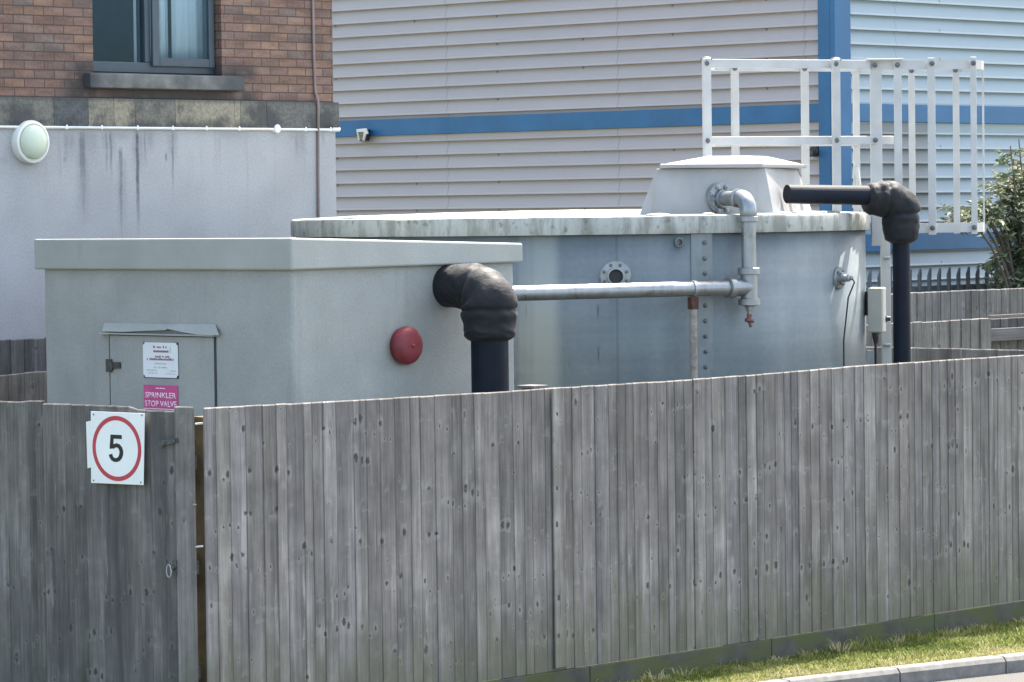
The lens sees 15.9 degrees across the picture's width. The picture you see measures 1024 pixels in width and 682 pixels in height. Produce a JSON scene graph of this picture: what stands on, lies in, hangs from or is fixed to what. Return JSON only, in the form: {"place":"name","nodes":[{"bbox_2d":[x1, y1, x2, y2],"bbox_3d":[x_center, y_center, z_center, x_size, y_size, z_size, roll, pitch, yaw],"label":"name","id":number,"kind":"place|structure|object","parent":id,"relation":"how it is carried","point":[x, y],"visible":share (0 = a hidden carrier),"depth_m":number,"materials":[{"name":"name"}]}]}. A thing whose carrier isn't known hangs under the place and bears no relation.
{"place":"outdoors","nodes":[
{"label":"outdoors","id":0,"kind":"place"},
{"bbox_2d":[0,337,46,374],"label":"wall side fence","id":1,"kind":"object","parent":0,"point":[17,356],"depth_m":27.27,"materials":[{"name":"grey wood"}]},
{"bbox_2d":[332,0,1023,293],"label":"clad building","id":2,"kind":"structure","parent":0,"point":[453,106],"depth_m":37.99,"materials":[{"name":"grey metal"}]},
{"bbox_2d":[356,128,369,140],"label":"floodlight","id":3,"kind":"object","parent":2,"relation":"attached to","point":[363,134],"visible":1,"depth_m":40.25,"materials":[{"name":"white plastic"}]},
{"bbox_2d":[809,146,818,156],"bbox_3d":[2.954,-1.870,36.053,0.111,0.112,0.161,1,3,43],"label":"camera fitting","id":4,"kind":"object","parent":2,"relation":"attached to","point":[813,151],"visible":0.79,"depth_m":36.05,"materials":[{"name":"black plastic"}]},
{"bbox_2d":[585,617,1023,681],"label":"verge","id":5,"kind":"structure","parent":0,"point":[923,662],"depth_m":24.68,"materials":[{"name":"green plant"}]},
{"bbox_2d":[0,371,46,402],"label":"yard back fence","id":6,"kind":"object","parent":5,"relation":"on","point":[25,386],"visible":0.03,"depth_m":26.52,"materials":[{"name":"grey wood"}]},
{"bbox_2d":[0,400,47,681],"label":"side board fence","id":7,"kind":"object","parent":5,"relation":"on","point":[23,638],"visible":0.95,"depth_m":21.83,"materials":[{"name":"grey wood"}]},
{"bbox_2d":[0,0,339,339],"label":"brick building","id":8,"kind":"structure","parent":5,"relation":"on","point":[188,63],"depth_m":28.85,"materials":[{"name":"paint"}]},
{"bbox_2d":[11,120,49,163],"bbox_3d":[-3.631,-1.510,27.739,0.122,0.330,0.330,1,3,43],"label":"bulkhead lamp","id":9,"kind":"object","parent":8,"relation":"attached to","point":[30,142],"visible":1,"depth_m":27.68,"materials":[{"name":"white plastic"}]},
{"bbox_2d":[84,0,244,90],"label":"window","id":10,"kind":"structure","parent":8,"relation":"in","point":[138,44],"depth_m":29.12,"materials":[{"name":"glass"}]},
{"bbox_2d":[0,124,340,132],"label":"conduit","id":11,"kind":"object","parent":8,"relation":"attached to","point":[277,128],"visible":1,"depth_m":28.94,"materials":[{"name":"white plastic"}]},
{"bbox_2d":[311,0,319,217],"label":"pipe","id":12,"kind":"object","parent":8,"relation":"attached to","point":[318,111],"depth_m":29.96,"materials":[{"name":"metal"}]},
{"bbox_2d":[194,416,206,681],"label":"gate post","id":13,"kind":"object","parent":5,"relation":"on","point":[200,554],"visible":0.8,"depth_m":20.88,"materials":[{"name":"brown wood"}]},
{"bbox_2d":[34,238,521,415],"bbox_3d":[-1.553,0.747,24.507,2.498,2.898,2.143,1,3,43],"label":"sprinkler pump enclosure","id":14,"kind":"object","parent":5,"relation":"on","point":[252,321],"visible":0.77,"depth_m":23.54,"materials":[{"name":"metal"}]},
{"bbox_2d":[106,335,214,415],"bbox_3d":[-2.284,0.965,23.777,1.035,1.993,0.032,1,3,43],"label":"door","id":15,"kind":"structure","parent":14,"relation":"in","point":[195,383],"depth_m":23.71,"materials":[{"name":"metal"}]},
{"bbox_2d":[143,342,178,378],"bbox_3d":[-2.281,0.126,23.741,0.343,0.236,0.011,1,3,43],"label":"contractor sign","id":16,"kind":"object","parent":14,"relation":"attached to","point":[160,359],"visible":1,"depth_m":23.73,"materials":[{"name":"white plastic"}]},
{"bbox_2d":[144,385,177,409],"bbox_3d":[-2.281,0.366,23.752,0.331,0.157,0.008,1,3,43],"label":"valve sign","id":17,"kind":"object","parent":14,"relation":"attached to","point":[164,397],"visible":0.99,"depth_m":23.75,"materials":[{"name":"pink plastic"}]},
{"bbox_2d":[390,326,422,364],"bbox_3d":[-0.674,0.029,23.593,0.122,0.250,0.250,1,3,43],"label":"alarm bell","id":18,"kind":"object","parent":14,"relation":"attached to","point":[406,345],"visible":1,"depth_m":23.54,"materials":[{"name":"red paint"}]},
{"bbox_2d":[432,263,517,392],"bbox_3d":[-0.207,0.849,23.779,0.570,2.715,0.386,1,3,43],"label":"lagged outlet pipe","id":19,"kind":"object","parent":14,"relation":"attached to","point":[483,298],"visible":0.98,"depth_m":23.57,"materials":[{"name":"black plastic"}]},
{"bbox_2d":[291,156,869,389],"bbox_3d":[0.543,0.350,27.515,4.389,3.420,4.342,1,3,43],"label":"water tank","id":20,"kind":"object","parent":5,"relation":"on","point":[808,313],"visible":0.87,"depth_m":25.58,"materials":[{"name":"metal"}]},
{"bbox_2d":[513,182,760,326],"bbox_3d":[0.724,-0.579,25.200,2.237,1.018,0.494,-2,2,-30],"label":"galvanised pipe","id":21,"kind":"object","parent":20,"relation":"attached to","point":[722,198],"visible":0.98,"depth_m":25.41,"materials":[{"name":"metal"}]},
{"bbox_2d":[701,56,893,211],"bbox_3d":[2.026,-1.519,27.262,1.657,1.174,0.688,-2,2,-25],"label":"guard rail","id":22,"kind":"object","parent":20,"relation":"on","point":[835,67],"visible":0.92,"depth_m":27.08,"materials":[{"name":"metal"}]},
{"bbox_2d":[783,180,920,362],"bbox_3d":[2.492,0.452,26.590,1.071,3.235,0.281,-2,2,-22],"label":"lagged inlet pipe","id":23,"kind":"object","parent":20,"relation":"attached to","point":[895,206],"visible":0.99,"depth_m":26.57,"materials":[{"name":"black plastic"}]},
{"bbox_2d":[865,287,890,364],"bbox_3d":[2.699,0.824,27.145,0.227,2.446,0.198,1,3,43],"label":"junction box","id":24,"kind":"object","parent":20,"relation":"attached to","point":[875,307],"visible":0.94,"depth_m":27.01,"materials":[{"name":"grey plastic"}]},
{"bbox_2d":[852,57,986,363],"bbox_3d":[3.123,-0.054,27.689,0.961,4.150,0.832,-1,2,-3],"label":"caged ladder","id":25,"kind":"object","parent":20,"relation":"attached to","point":[897,67],"visible":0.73,"depth_m":27.30,"materials":[{"name":"metal"}]},
{"bbox_2d":[203,355,1023,681],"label":"board fence","id":26,"kind":"object","parent":5,"relation":"on","point":[587,533],"visible":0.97,"depth_m":23.30,"materials":[{"name":"grey wood"}]},
{"bbox_2d":[43,403,202,681],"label":"board gate","id":27,"kind":"structure","parent":26,"relation":"attached to","point":[122,566],"depth_m":21.22,"materials":[{"name":"grey wood"}]},
{"bbox_2d":[86,421,90,467],"bbox_3d":[-2.454,0.600,21.329,0.082,0.286,0.004,1,3,43],"label":"spare sign","id":28,"kind":"object","parent":27,"relation":"attached to","point":[88,429],"visible":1,"depth_m":21.34,"materials":[{"name":"white plastic"}]},
{"bbox_2d":[91,411,144,484],"bbox_3d":[-2.282,0.622,21.158,0.479,0.420,0.007,1,3,43],"label":"speed limit sign","id":29,"kind":"object","parent":27,"relation":"attached to","point":[117,447],"visible":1,"depth_m":21.16,"materials":[{"name":"white plastic"}]},
{"bbox_2d":[688,280,698,378],"bbox_3d":[1.268,0.855,25.359,0.062,2.550,0.116,-2,2,-31],"label":"pipe support post","id":30,"kind":"object","parent":5,"relation":"on","point":[693,303],"visible":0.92,"depth_m":25.30,"materials":[{"name":"metal"}]},
{"bbox_2d":[866,267,1000,293],"bbox_3d":[5.067,0.437,37.176,0.146,2.428,5.310,1,3,43],"label":"palisade fence","id":31,"kind":"object","parent":5,"relation":"on","point":[929,287],"visible":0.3,"depth_m":36.24,"materials":[{"name":"grey metal"}]},
{"bbox_2d":[866,347,1023,363],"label":"yard end fence","id":32,"kind":"object","parent":5,"relation":"on","point":[923,354],"visible":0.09,"depth_m":28.91,"materials":[{"name":"grey wood"}]},
{"bbox_2d":[866,313,1023,349],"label":"board fence","id":33,"kind":"object","parent":5,"relation":"on","point":[1001,332],"visible":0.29,"depth_m":31.38,"materials":[{"name":"grey wood"}]},
{"bbox_2d":[866,288,1023,323],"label":"board fence","id":34,"kind":"object","parent":5,"relation":"on","point":[947,305],"visible":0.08,"depth_m":34.02,"materials":[{"name":"grey wood"}]},
{"bbox_2d":[936,139,1023,288],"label":"leafy shrub","id":35,"kind":"object","parent":5,"relation":"on","point":[1010,273],"visible":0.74,"depth_m":35.84,"materials":[{"name":"green plant"}]},
{"bbox_2d":[933,672,1023,681],"bbox_3d":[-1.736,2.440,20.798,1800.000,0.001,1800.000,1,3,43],"label":"road","id":36,"kind":"structure","parent":0,"point":[1013,677],"depth_m":24.34,"materials":[{"name":"grey asphalt"}]},
{"bbox_2d":[758,652,1023,681],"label":"kerb","id":37,"kind":"structure","parent":36,"relation":"on","point":[966,667],"depth_m":24.25,"materials":[{"name":"concrete"}]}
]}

